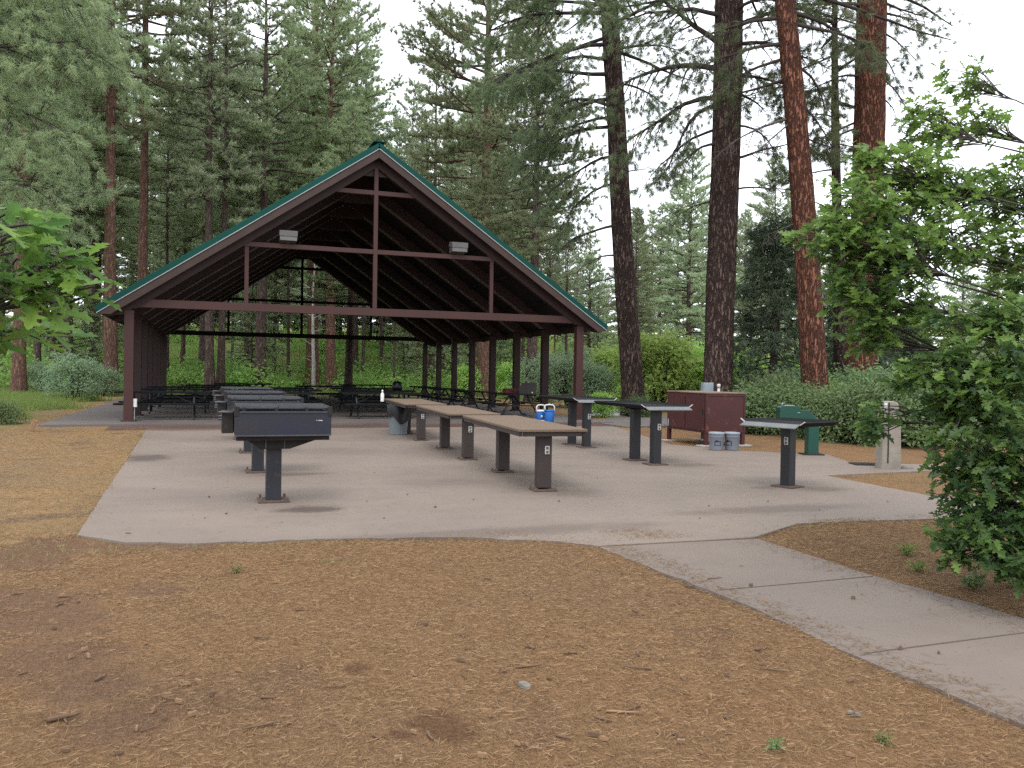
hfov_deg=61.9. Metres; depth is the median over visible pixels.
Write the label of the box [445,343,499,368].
pine tree
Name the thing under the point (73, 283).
oak tree
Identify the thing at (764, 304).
pine tree
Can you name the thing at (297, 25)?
pine tree
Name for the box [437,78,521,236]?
pine tree
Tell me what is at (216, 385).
picnic table
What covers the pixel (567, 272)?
pine tree
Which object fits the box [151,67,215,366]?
pine tree
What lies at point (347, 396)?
picnic table
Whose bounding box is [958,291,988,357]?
pine tree
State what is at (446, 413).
serving table
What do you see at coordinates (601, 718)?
twig
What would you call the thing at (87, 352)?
pine tree
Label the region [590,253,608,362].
pine tree
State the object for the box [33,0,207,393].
pine tree
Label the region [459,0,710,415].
ponderosa pine
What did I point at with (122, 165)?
pine tree
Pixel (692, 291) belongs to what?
pine tree
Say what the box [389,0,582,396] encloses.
pine tree
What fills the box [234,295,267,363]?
pine tree
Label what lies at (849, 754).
wood chip
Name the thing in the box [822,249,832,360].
pine tree
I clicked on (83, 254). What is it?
pine tree
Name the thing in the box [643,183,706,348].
pine tree
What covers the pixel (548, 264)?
pine tree
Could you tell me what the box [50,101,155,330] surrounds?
pine tree
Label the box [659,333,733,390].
leafy bush
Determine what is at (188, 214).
pine tree
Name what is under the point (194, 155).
pine tree
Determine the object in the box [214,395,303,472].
pedestal grill
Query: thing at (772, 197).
pine tree
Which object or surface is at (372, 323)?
pine tree
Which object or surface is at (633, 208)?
pine tree
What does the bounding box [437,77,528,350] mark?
pine tree
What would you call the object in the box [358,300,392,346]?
pine tree
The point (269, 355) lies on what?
pine tree
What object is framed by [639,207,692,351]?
pine tree
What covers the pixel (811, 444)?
drinking fountain
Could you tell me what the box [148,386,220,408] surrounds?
picnic table
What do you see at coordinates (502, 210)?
pine tree
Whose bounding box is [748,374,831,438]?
oak bush
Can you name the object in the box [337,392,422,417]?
picnic table
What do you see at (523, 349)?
pine tree
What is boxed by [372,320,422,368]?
pine tree
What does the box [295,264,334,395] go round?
aspen tree
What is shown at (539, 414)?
drink cooler
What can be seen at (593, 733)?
bark flake
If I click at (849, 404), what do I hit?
oak bush
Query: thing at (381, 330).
pine tree
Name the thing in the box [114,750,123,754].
bark flake
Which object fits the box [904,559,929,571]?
seedling
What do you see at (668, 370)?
leafy bush
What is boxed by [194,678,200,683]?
wood chip
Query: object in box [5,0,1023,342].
sky
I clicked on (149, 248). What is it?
pine tree
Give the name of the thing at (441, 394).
picnic table
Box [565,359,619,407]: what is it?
willow bush
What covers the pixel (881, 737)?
seedling
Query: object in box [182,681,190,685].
wood chip
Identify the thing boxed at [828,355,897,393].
oak bush
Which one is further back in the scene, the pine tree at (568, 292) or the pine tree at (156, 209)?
the pine tree at (568, 292)
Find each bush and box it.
[0,397,31,424]
[27,359,65,392]
[37,349,115,401]
[83,363,123,395]
[448,362,486,396]
[488,359,525,398]
[506,351,562,401]
[530,348,603,407]
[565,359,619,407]
[585,338,647,406]
[589,388,618,417]
[607,319,703,402]
[610,384,647,411]
[619,391,656,416]
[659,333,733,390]
[699,338,778,388]
[722,363,805,432]
[728,377,790,435]
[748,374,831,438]
[758,365,800,385]
[771,378,848,439]
[775,362,851,383]
[803,375,884,443]
[815,371,933,447]
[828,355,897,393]
[829,375,860,392]
[836,372,977,449]
[854,367,897,389]
[889,373,998,448]
[903,345,1015,441]
[950,351,1023,440]
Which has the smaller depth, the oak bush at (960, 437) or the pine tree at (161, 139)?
the oak bush at (960, 437)
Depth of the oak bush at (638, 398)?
29.80 m
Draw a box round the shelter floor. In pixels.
[38,397,612,426]
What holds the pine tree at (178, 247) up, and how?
on the ground at (78, 675)
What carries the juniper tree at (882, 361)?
on the ground at (78, 675)
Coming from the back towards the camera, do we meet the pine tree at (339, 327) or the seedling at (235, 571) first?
the pine tree at (339, 327)
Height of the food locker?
1.152 m
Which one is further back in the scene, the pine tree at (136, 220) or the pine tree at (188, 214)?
the pine tree at (136, 220)
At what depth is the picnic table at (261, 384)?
37.62 m
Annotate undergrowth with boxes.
[0,319,880,395]
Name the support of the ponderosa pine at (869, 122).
on the ground at (78, 675)
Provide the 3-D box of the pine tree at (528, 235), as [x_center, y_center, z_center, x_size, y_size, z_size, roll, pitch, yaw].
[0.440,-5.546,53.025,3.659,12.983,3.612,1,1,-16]
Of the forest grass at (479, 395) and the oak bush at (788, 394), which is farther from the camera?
the forest grass at (479, 395)
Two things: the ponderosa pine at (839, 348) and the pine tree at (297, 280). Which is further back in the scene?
the pine tree at (297, 280)
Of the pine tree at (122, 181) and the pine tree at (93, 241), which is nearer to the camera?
the pine tree at (93, 241)
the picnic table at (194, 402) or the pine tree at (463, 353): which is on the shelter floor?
the picnic table at (194, 402)
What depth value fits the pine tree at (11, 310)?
87.71 m
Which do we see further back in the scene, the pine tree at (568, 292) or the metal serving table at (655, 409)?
the pine tree at (568, 292)
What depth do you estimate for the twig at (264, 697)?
3.91 m
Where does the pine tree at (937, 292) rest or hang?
on the ground at (78, 675)
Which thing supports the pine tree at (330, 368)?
on the ground at (78, 675)
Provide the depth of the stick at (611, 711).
3.82 m
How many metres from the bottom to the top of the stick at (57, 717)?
0.026 m
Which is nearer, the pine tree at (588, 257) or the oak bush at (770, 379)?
the oak bush at (770, 379)
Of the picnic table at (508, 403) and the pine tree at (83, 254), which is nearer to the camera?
the picnic table at (508, 403)
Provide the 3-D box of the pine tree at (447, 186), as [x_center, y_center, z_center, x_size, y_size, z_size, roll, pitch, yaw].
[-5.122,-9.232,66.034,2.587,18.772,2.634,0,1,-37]
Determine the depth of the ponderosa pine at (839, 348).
27.01 m
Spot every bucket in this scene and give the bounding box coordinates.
[708,432,724,450]
[724,432,739,450]
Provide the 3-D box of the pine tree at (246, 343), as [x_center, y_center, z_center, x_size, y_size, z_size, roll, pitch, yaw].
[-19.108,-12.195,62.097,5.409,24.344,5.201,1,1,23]
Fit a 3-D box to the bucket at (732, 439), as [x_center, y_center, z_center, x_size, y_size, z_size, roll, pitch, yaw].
[4.426,1.150,17.177,0.320,0.362,0.320,1,1,18]
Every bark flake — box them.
[60,747,70,752]
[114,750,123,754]
[456,657,464,661]
[587,731,597,736]
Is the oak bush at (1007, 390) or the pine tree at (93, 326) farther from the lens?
the pine tree at (93, 326)
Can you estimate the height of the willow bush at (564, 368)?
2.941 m
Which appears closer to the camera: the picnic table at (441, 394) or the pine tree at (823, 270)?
the picnic table at (441, 394)
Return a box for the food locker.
[661,390,751,446]
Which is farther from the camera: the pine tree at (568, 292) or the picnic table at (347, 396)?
the pine tree at (568, 292)
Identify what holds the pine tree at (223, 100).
on the ground at (78, 675)
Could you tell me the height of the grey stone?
0.013 m
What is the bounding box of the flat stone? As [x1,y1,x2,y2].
[517,681,530,689]
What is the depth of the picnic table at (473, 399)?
30.51 m
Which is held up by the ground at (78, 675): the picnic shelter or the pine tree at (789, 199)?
the pine tree at (789, 199)
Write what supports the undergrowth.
on the ground at (78, 675)
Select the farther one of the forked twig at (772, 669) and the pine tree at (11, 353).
the pine tree at (11, 353)
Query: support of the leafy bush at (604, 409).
on the ground at (78, 675)
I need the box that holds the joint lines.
[720,576,1023,653]
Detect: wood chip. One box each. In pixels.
[175,698,181,703]
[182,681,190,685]
[187,710,196,716]
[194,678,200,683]
[394,754,402,759]
[477,751,486,758]
[513,740,520,745]
[599,735,608,740]
[845,751,854,756]
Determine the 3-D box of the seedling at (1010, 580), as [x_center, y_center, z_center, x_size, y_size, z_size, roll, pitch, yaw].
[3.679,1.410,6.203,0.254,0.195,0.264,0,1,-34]
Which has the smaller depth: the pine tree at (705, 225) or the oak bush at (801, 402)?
the oak bush at (801, 402)
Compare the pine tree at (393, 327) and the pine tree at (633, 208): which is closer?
the pine tree at (393, 327)
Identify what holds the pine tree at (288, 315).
on the ground at (78, 675)
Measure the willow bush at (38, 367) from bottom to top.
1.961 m
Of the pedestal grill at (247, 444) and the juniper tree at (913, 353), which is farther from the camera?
the juniper tree at (913, 353)
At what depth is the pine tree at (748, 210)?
98.64 m
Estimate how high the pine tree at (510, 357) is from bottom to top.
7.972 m
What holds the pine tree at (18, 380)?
on the ground at (78, 675)
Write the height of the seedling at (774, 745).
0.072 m
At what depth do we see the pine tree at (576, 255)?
73.84 m
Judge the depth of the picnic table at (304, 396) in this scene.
31.02 m
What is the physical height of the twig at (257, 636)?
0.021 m
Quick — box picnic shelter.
[95,140,607,420]
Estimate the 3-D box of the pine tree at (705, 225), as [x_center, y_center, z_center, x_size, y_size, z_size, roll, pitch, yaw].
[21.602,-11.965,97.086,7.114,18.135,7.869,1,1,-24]
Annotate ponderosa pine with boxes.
[0,0,166,262]
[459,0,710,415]
[568,0,975,392]
[576,0,888,391]
[761,0,963,380]
[762,0,914,379]
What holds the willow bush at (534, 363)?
on the ground at (78, 675)
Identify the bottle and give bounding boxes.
[380,390,383,401]
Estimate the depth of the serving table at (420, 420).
18.28 m
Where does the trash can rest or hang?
on the patio
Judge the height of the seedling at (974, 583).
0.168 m
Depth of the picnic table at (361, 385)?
39.73 m
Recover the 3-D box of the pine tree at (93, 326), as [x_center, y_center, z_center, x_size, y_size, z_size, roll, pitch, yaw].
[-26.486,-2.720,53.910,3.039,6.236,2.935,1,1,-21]
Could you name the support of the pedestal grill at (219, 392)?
on the patio
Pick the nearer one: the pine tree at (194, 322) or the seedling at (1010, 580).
the seedling at (1010, 580)
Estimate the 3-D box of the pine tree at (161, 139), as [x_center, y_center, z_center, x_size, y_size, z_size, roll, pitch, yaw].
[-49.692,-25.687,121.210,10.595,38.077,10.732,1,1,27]
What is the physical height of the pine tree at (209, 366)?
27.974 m
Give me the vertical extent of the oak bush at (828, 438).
1.735 m
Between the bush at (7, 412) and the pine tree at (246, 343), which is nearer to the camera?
the bush at (7, 412)
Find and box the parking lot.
[591,409,619,416]
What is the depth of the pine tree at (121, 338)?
56.32 m
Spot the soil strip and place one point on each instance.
(219, 426)
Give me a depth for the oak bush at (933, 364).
21.60 m
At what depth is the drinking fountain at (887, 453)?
14.06 m
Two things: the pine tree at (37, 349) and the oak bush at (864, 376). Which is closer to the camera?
the oak bush at (864, 376)
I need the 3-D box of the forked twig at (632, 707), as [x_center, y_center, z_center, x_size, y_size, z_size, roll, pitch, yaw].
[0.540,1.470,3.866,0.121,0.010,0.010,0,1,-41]
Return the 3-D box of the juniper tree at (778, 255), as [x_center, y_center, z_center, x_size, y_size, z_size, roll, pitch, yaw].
[8.455,-1.869,27.453,4.368,7.789,4.107,1,1,-20]
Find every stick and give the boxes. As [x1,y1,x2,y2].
[46,712,80,722]
[606,710,639,712]
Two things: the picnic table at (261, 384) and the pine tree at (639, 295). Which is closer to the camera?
the picnic table at (261, 384)
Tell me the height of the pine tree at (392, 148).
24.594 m
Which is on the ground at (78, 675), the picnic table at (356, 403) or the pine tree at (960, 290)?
the pine tree at (960, 290)
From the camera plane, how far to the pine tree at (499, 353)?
62.87 m
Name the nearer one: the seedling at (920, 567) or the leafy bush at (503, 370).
the seedling at (920, 567)
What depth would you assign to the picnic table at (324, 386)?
35.22 m
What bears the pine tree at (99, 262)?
on the ground at (78, 675)
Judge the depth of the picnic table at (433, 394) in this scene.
36.68 m
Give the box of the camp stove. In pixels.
[516,383,535,393]
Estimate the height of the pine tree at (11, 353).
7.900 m
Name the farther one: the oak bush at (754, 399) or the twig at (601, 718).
the oak bush at (754, 399)
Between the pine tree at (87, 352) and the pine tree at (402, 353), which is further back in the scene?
the pine tree at (402, 353)
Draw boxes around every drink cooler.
[536,404,545,420]
[544,404,554,422]
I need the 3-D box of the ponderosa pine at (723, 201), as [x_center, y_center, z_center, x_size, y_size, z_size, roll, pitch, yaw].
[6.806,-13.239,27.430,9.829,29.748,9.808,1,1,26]
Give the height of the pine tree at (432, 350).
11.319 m
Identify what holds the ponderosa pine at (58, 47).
on the ground at (78, 675)
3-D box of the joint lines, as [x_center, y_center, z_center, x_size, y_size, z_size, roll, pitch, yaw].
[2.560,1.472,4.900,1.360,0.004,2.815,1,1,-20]
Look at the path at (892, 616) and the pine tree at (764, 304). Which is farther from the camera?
the pine tree at (764, 304)
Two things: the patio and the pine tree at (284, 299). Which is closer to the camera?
the patio
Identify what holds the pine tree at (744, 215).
on the ground at (78, 675)
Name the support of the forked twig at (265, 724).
on the ground at (78, 675)
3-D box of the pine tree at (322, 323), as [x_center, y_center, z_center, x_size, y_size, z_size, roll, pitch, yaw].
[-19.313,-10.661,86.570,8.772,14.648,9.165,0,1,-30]
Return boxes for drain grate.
[848,462,874,465]
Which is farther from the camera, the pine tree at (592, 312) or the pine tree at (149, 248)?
the pine tree at (149, 248)
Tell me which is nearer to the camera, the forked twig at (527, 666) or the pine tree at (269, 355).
the forked twig at (527, 666)
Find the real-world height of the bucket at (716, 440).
0.362 m
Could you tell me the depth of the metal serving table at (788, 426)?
11.54 m
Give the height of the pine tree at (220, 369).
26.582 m
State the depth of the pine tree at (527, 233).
101.88 m
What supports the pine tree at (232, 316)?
on the ground at (78, 675)
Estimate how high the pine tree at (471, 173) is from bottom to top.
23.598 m
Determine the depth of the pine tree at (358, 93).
57.02 m
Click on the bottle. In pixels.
(382, 397)
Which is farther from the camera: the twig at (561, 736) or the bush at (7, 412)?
the bush at (7, 412)
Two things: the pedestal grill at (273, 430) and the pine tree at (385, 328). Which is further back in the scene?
the pine tree at (385, 328)
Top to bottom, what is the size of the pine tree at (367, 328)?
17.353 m
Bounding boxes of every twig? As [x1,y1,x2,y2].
[94,672,106,680]
[246,720,280,728]
[253,635,268,638]
[260,694,275,698]
[426,730,432,739]
[515,664,541,667]
[556,734,571,739]
[564,651,576,653]
[594,716,611,721]
[623,665,650,669]
[623,705,640,710]
[755,645,767,650]
[760,667,785,671]
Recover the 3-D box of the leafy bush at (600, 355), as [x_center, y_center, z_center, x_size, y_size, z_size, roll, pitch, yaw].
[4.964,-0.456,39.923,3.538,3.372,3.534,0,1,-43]
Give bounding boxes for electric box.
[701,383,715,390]
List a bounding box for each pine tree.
[0,0,128,392]
[0,1,161,371]
[0,10,159,366]
[0,37,73,331]
[0,80,81,373]
[0,80,129,349]
[0,314,12,371]
[4,184,90,313]
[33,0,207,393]
[41,256,103,367]
[46,80,135,357]
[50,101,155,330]
[73,294,103,376]
[78,83,160,344]
[79,0,213,280]
[82,45,165,301]
[82,137,133,342]
[84,85,152,349]
[86,259,123,341]
[96,324,123,374]
[116,36,191,274]
[117,216,159,290]
[121,0,270,376]
[132,51,237,336]
[133,120,203,324]
[137,80,196,266]
[138,32,193,373]
[148,235,178,329]
[151,0,265,394]
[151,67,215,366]
[153,47,259,216]
[154,56,253,338]
[154,212,201,269]
[172,0,283,389]
[175,0,334,386]
[179,247,199,330]
[190,208,253,331]
[196,205,273,339]
[217,136,244,360]
[221,49,280,366]
[225,279,285,378]
[228,0,397,385]
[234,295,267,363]
[236,42,273,210]
[238,140,306,332]
[242,75,306,372]
[244,0,379,345]
[268,0,382,390]
[268,270,303,332]
[270,112,323,331]
[279,99,301,376]
[279,263,358,333]
[290,259,321,331]
[303,0,409,373]
[303,99,371,389]
[318,281,367,334]
[344,293,388,341]
[344,297,386,335]
[354,66,377,381]
[358,76,441,363]
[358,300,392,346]
[359,117,422,350]
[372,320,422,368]
[377,139,390,373]
[384,324,422,380]
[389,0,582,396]
[391,322,394,377]
[401,30,470,385]
[405,336,475,383]
[411,108,433,366]
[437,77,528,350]
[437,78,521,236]
[437,101,510,365]
[440,163,453,367]
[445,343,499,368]
[455,157,468,358]
[457,340,512,382]
[462,1,607,401]
[491,100,518,363]
[498,336,540,365]
[505,191,545,396]
[508,180,551,278]
[517,178,531,363]
[530,183,587,343]
[548,231,580,341]
[549,253,562,357]
[552,221,581,383]
[554,253,616,377]
[561,270,573,348]
[569,208,587,304]
[571,224,615,351]
[584,291,609,347]
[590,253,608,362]
[595,272,616,339]
[600,207,666,336]
[602,216,668,366]
[608,206,655,337]
[634,209,672,334]
[638,147,748,345]
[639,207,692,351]
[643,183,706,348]
[671,227,705,338]
[680,211,708,347]
[681,194,746,333]
[734,154,826,355]
[734,212,767,345]
[734,221,785,363]
[737,208,753,334]
[765,198,821,363]
[816,209,831,304]
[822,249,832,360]
[822,254,832,334]
[916,275,949,346]
[920,264,991,360]
[940,232,1023,361]
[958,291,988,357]
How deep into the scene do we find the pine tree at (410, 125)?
75.12 m
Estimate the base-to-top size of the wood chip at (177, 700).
0.021 m
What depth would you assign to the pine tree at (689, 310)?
61.44 m
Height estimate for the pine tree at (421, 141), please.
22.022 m
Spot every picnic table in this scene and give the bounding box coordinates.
[113,391,209,419]
[141,388,218,413]
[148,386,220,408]
[185,384,250,397]
[214,383,272,389]
[244,389,322,401]
[270,387,314,397]
[273,392,316,402]
[294,385,357,400]
[329,387,400,408]
[337,384,391,395]
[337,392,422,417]
[338,390,415,412]
[407,386,447,403]
[417,388,470,407]
[438,390,501,411]
[476,392,549,414]
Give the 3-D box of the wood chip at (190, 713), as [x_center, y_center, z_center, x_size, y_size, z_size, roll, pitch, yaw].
[-1.377,1.418,3.675,0.041,0.020,0.013,0,1,-35]
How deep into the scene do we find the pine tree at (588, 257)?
63.91 m
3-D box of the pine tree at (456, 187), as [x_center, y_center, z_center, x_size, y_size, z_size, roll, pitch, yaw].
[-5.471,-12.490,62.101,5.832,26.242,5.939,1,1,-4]
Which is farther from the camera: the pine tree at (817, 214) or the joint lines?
the pine tree at (817, 214)
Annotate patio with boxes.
[78,426,1018,547]
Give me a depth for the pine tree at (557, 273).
65.84 m
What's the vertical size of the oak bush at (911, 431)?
1.940 m
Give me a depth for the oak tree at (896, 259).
6.21 m
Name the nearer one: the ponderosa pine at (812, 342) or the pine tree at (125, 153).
the ponderosa pine at (812, 342)
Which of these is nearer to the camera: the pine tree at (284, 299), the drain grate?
the drain grate
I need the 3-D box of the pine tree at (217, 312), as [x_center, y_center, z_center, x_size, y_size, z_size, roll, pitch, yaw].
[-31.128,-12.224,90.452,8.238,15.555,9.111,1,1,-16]
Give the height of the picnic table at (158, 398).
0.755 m
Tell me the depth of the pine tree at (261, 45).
73.26 m
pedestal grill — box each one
[212,387,273,439]
[213,390,285,452]
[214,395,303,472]
[218,403,332,502]
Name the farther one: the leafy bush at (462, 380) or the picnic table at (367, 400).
the leafy bush at (462, 380)
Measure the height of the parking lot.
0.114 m
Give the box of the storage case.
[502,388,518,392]
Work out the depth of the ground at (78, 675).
4.53 m
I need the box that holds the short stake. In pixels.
[28,419,37,431]
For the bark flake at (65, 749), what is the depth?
3.33 m
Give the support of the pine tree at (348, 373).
on the ground at (78, 675)
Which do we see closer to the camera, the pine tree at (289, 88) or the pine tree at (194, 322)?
the pine tree at (289, 88)
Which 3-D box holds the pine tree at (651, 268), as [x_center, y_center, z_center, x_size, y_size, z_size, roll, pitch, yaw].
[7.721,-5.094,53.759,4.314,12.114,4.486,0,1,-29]
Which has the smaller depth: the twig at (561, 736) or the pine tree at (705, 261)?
the twig at (561, 736)
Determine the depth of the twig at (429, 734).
3.54 m
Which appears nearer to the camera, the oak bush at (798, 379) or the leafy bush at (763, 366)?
the oak bush at (798, 379)
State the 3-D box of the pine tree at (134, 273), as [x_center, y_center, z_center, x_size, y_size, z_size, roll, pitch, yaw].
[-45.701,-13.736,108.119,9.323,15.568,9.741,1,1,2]
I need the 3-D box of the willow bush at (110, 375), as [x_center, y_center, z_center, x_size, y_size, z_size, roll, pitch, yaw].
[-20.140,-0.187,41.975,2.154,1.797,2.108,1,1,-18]
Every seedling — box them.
[229,562,243,573]
[764,737,788,750]
[872,731,895,747]
[894,542,918,555]
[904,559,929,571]
[959,568,986,589]
[993,571,1022,587]
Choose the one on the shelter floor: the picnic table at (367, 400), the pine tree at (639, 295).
the picnic table at (367, 400)
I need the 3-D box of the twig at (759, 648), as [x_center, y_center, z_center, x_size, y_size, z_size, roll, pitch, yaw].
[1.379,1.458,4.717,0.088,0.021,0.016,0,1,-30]
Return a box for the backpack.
[392,380,401,389]
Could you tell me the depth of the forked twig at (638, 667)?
4.37 m
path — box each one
[599,416,666,427]
[599,539,1023,728]
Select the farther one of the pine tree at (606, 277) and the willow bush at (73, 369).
the pine tree at (606, 277)
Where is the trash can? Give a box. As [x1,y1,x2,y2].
[387,403,409,434]
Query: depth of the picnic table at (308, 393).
24.84 m
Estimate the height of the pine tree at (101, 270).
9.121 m
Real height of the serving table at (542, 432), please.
0.790 m
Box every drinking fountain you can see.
[776,403,824,454]
[875,401,900,468]
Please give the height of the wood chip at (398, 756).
0.017 m
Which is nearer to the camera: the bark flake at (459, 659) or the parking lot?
the bark flake at (459, 659)
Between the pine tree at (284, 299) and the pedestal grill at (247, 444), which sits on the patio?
the pedestal grill at (247, 444)
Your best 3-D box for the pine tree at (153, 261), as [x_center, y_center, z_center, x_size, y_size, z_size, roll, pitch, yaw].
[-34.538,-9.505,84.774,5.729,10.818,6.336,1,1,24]
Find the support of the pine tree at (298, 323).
on the ground at (78, 675)
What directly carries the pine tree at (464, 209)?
on the ground at (78, 675)
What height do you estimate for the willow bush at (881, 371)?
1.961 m
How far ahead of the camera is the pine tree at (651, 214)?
114.21 m
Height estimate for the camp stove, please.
0.360 m
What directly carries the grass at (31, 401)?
on the ground at (78, 675)
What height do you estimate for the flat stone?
0.019 m
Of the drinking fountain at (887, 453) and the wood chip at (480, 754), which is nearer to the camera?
the wood chip at (480, 754)
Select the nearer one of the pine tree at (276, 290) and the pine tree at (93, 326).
the pine tree at (93, 326)
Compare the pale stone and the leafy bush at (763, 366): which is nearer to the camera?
the pale stone
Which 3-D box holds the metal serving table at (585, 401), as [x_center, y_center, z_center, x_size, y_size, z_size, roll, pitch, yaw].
[1.362,0.765,17.912,0.980,1.008,2.003,1,1,-20]
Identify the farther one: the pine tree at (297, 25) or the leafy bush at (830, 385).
the pine tree at (297, 25)
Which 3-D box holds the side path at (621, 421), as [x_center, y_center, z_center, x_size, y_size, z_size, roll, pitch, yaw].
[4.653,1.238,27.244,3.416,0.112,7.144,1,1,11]
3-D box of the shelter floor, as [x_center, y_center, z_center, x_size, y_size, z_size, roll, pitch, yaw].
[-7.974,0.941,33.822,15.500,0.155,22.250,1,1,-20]
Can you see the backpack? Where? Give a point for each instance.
(397, 385)
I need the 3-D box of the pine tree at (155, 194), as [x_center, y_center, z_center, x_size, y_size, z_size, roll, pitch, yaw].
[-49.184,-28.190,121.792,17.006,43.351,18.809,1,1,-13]
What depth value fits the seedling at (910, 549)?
7.28 m
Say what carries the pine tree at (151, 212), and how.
on the ground at (78, 675)
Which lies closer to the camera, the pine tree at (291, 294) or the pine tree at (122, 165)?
the pine tree at (122, 165)
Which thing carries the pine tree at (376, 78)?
on the ground at (78, 675)
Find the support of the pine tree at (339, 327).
on the ground at (78, 675)
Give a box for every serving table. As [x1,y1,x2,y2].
[385,399,446,440]
[416,405,499,459]
[463,415,587,491]
[540,395,616,447]
[594,400,692,465]
[740,417,837,488]
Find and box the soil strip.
[105,423,617,429]
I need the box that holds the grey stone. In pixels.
[847,710,860,716]
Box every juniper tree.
[731,208,832,389]
[823,250,911,378]
[878,317,941,374]
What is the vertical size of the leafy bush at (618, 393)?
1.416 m
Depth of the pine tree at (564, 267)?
108.95 m
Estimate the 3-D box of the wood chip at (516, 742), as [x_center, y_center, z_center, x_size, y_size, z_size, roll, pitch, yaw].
[0.019,1.461,3.477,0.037,0.018,0.012,2,1,39]
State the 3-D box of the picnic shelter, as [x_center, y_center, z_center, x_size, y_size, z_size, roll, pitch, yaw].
[-7.380,-3.136,34.247,14.604,8.015,21.040,1,1,-20]
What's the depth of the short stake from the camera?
19.18 m
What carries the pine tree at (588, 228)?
on the ground at (78, 675)
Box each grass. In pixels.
[0,342,569,397]
[0,385,123,418]
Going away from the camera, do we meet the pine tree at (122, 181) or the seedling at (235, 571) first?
the seedling at (235, 571)
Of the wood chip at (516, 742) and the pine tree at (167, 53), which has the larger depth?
the pine tree at (167, 53)
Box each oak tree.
[0,200,125,356]
[778,54,1023,599]
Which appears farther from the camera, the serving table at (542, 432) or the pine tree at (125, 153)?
the pine tree at (125, 153)
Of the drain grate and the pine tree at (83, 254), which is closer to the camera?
the drain grate
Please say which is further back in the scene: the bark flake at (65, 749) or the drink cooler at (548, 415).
the drink cooler at (548, 415)
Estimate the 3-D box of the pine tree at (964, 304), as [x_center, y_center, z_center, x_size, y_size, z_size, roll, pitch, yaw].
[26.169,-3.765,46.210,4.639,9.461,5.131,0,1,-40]
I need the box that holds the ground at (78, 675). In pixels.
[0,315,1023,767]
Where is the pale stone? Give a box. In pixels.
[901,466,912,468]
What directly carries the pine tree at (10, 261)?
on the ground at (78, 675)
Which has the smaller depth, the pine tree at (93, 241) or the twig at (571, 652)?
the twig at (571, 652)
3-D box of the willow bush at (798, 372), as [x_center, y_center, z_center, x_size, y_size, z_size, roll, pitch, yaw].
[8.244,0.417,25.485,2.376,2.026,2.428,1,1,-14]
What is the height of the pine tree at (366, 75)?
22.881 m
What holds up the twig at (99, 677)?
on the ground at (78, 675)
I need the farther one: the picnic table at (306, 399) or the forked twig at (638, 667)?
the picnic table at (306, 399)
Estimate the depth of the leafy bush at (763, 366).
35.34 m
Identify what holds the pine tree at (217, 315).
on the ground at (78, 675)
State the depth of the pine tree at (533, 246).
43.55 m
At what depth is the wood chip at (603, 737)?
3.51 m
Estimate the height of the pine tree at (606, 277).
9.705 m
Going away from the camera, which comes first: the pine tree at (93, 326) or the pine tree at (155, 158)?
the pine tree at (93, 326)

